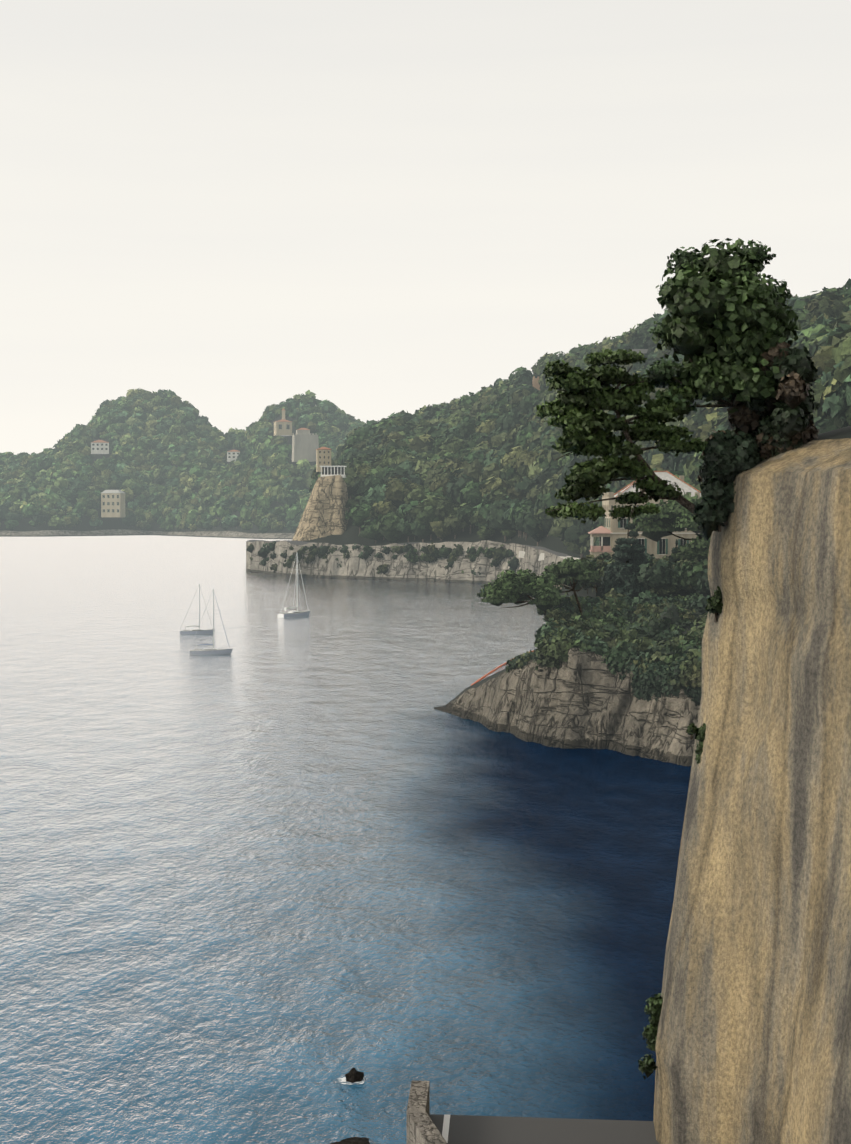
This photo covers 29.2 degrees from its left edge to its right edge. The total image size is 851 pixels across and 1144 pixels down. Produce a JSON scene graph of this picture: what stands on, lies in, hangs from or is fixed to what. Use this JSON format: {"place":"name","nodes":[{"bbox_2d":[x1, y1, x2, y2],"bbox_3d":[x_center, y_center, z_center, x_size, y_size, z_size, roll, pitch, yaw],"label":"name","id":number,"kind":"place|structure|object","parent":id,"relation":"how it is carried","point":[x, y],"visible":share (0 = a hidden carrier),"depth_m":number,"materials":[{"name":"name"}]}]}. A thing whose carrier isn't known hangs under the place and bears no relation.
{"place":"outdoors","nodes":[
{"label":"outdoors","id":0,"kind":"place"},
{"bbox_2d":[0,412,316,539],"bbox_3d":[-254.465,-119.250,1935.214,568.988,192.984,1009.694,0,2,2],"label":"headland","id":1,"kind":"structure","parent":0,"point":[113,526],"depth_m":1706.45,"materials":[{"name":"green"}]},
{"bbox_2d":[91,440,108,453],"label":"white villa","id":2,"kind":"object","parent":1,"relation":"on","point":[99,446],"visible":1,"depth_m":1865.19,"materials":[{"name":"paint"}]},
{"bbox_2d":[101,490,124,516],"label":"building","id":3,"kind":"structure","parent":1,"relation":"on","point":[112,503],"depth_m":1732.62,"materials":[{"name":"stone"}]},
{"bbox_2d":[0,388,365,533],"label":"headland trees","id":4,"kind":"object","parent":1,"relation":"on","point":[216,486],"depth_m":1783.56,"materials":[{"name":"green plant"}]},
{"bbox_2d":[227,450,239,461],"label":"villa","id":5,"kind":"object","parent":1,"relation":"on","point":[232,455],"visible":0.92,"depth_m":1795.21,"materials":[{"name":"paint"}]},
{"bbox_2d":[274,408,291,435],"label":"church","id":6,"kind":"structure","parent":1,"relation":"on","point":[282,426],"depth_m":1729.21,"materials":[{"name":"paint"}]},
{"bbox_2d":[292,428,318,461],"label":"grey fort","id":7,"kind":"structure","parent":1,"relation":"on","point":[305,443],"depth_m":1624.30,"materials":[{"name":"stone"}]},
{"bbox_2d":[0,535,690,1143],"bbox_3d":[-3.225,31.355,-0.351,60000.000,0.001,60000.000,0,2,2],"label":"sea water","id":8,"kind":"structure","parent":0,"point":[272,879],"depth_m":142.16,"materials":[{"name":"blue liquid"}]},
{"bbox_2d":[180,584,214,633],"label":"sailboat","id":9,"kind":"object","parent":8,"relation":"on","point":[198,631],"visible":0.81,"depth_m":400.85,"materials":[{"name":"white"}]},
{"bbox_2d":[190,589,232,654],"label":"sailboat","id":10,"kind":"object","parent":8,"relation":"on","point":[209,651],"visible":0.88,"depth_m":345.87,"materials":[{"name":"white"}]},
{"bbox_2d":[277,553,309,617],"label":"sailboat","id":11,"kind":"object","parent":8,"relation":"on","point":[291,614],"visible":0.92,"depth_m":462.94,"materials":[{"name":"white"}]},
{"bbox_2d":[330,1137,369,1143],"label":"reef rock","id":12,"kind":"object","parent":8,"relation":"in","point":[357,1140],"visible":1,"depth_m":79.95,"materials":[{"name":"brown stone"}]},
{"bbox_2d":[335,1077,364,1083],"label":"sea foam","id":13,"kind":"object","parent":8,"relation":"on","point":[341,1080],"visible":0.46,"depth_m":89.00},
{"bbox_2d":[345,1068,363,1082],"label":"sea stack rock","id":14,"kind":"object","parent":8,"relation":"in","point":[352,1075],"visible":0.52,"depth_m":89.09,"materials":[{"name":"black stone"}]},
{"bbox_2d":[471,650,533,684],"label":"orange boom floats","id":15,"kind":"object","parent":8,"relation":"on","point":[487,674],"visible":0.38,"depth_m":306.07,"materials":[{"name":"orange plastic"}]},
{"bbox_2d":[246,507,585,583],"bbox_3d":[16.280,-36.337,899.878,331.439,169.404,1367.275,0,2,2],"label":"headland","id":16,"kind":"structure","parent":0,"point":[401,567],"depth_m":693.48,"materials":[{"name":"grey stone"}]},
{"bbox_2d":[292,475,348,540],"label":"cliff buttress","id":17,"kind":"structure","parent":16,"relation":"on","point":[324,512],"depth_m":747.40,"materials":[{"name":"beige stone"}]},
{"bbox_2d":[316,447,331,471],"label":"building","id":18,"kind":"structure","parent":17,"relation":"on","point":[323,456],"depth_m":769.20,"materials":[{"name":"paint"}]},
{"bbox_2d":[320,466,346,477],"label":"balustrade","id":19,"kind":"object","parent":17,"relation":"on","point":[331,470],"visible":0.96,"depth_m":760.86,"materials":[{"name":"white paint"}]},
{"bbox_2d":[246,541,519,574],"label":"coastal shrubs","id":20,"kind":"object","parent":16,"relation":"on","point":[432,553],"visible":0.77,"depth_m":692.51,"materials":[{"name":"green plant"}]},
{"bbox_2d":[533,376,539,390],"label":"building","id":21,"kind":"structure","parent":16,"relation":"on","point":[536,385],"depth_m":913.37,"materials":[{"name":"brick"}]},
{"bbox_2d":[309,278,850,557],"bbox_3d":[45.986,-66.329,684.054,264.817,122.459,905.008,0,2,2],"label":"hillside trees","id":22,"kind":"object","parent":16,"relation":"on","point":[532,462],"depth_m":705.50,"materials":[{"name":"green plant"}]},
{"bbox_2d":[632,349,647,354],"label":"hill villa","id":23,"kind":"object","parent":16,"relation":"on","point":[644,351],"depth_m":778.79,"materials":[{"name":"grey"}]},
{"bbox_2d":[263,545,580,560],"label":"wall","id":24,"kind":"structure","parent":0,"point":[522,554],"depth_m":624.16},
{"bbox_2d":[0,0,850,454],"label":"sky","id":25,"kind":"structure","parent":0,"point":[376,209],"materials":[{"name":"white"}]},
{"bbox_2d":[434,586,710,765],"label":"rocky headland","id":26,"kind":"structure","parent":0,"point":[583,699],"depth_m":214.86,"materials":[{"name":"grey stone"}]},
{"bbox_2d":[476,569,563,612],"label":"pine tree","id":27,"kind":"object","parent":26,"relation":"on","point":[510,586],"visible":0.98,"depth_m":231.06,"materials":[{"name":"green plant"}]},
{"bbox_2d":[536,595,565,615],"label":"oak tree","id":28,"kind":"object","parent":26,"relation":"on","point":[539,611],"visible":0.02,"depth_m":247.01,"materials":[{"name":"green plant"}]},
{"bbox_2d":[538,557,600,614],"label":"pine tree","id":29,"kind":"object","parent":26,"relation":"on","point":[585,572],"visible":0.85,"depth_m":236.41,"materials":[{"name":"green plant"}]},
{"bbox_2d":[590,579,601,596],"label":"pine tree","id":30,"kind":"object","parent":26,"relation":"on","point":[596,581],"visible":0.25,"depth_m":259.12,"materials":[{"name":"green plant"}]},
{"bbox_2d":[505,552,710,705],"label":"trees","id":31,"kind":"object","parent":26,"relation":"on","point":[644,649],"visible":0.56,"depth_m":225.17,"materials":[{"name":"green plant"}]},
{"bbox_2d":[596,518,655,598],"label":"cedar tree","id":32,"kind":"object","parent":26,"relation":"on","point":[621,572],"visible":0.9,"depth_m":253.73,"materials":[{"name":"green plant"}]},
{"bbox_2d":[554,471,700,588],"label":"villa","id":33,"kind":"object","parent":26,"relation":"on","point":[610,532],"visible":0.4,"depth_m":297.52,"materials":[{"name":"paint"}]},
{"bbox_2d":[629,492,702,541],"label":"pine tree","id":34,"kind":"object","parent":26,"relation":"on","point":[654,526],"visible":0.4,"depth_m":260.29,"materials":[{"name":"green plant"}]},
{"bbox_2d":[669,539,686,593],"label":"fir tree","id":35,"kind":"object","parent":26,"relation":"on","point":[674,551],"visible":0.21,"depth_m":258.81,"materials":[{"name":"green plant"}]},
{"bbox_2d":[669,533,710,560],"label":"bush","id":36,"kind":"object","parent":26,"relation":"on","point":[697,548],"visible":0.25,"depth_m":257.31,"materials":[{"name":"green plant"}]},
{"bbox_2d":[653,426,850,1143],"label":"cliff","id":37,"kind":"structure","parent":0,"point":[753,1043],"depth_m":35.99,"materials":[{"name":"beige stone"}]},
{"bbox_2d":[407,1080,659,1143],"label":"coastal road","id":38,"kind":"structure","parent":37,"relation":"on","point":[424,1126],"depth_m":40.00,"materials":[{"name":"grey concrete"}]},
{"bbox_2d":[535,348,707,523],"bbox_3d":[4.712,-3.255,38.756,4.235,4.159,2.331,0,2,2],"label":"pine tree","id":39,"kind":"object","parent":37,"relation":"on","point":[573,406],"visible":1,"depth_m":38.35,"materials":[{"name":"green plant"}]},
{"bbox_2d":[644,238,800,422],"bbox_3d":[7.125,-4.826,38.845,3.303,6.218,3.614,2,3,42],"label":"tree","id":40,"kind":"object","parent":37,"relation":"on","point":[725,325],"visible":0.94,"depth_m":38.21,"materials":[{"name":"green plant"}]},
{"bbox_2d":[638,342,820,1078],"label":"shrubs","id":41,"kind":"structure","parent":37,"relation":"on","point":[758,434],"depth_m":38.55,"materials":[{"name":"green plant"}]}
]}

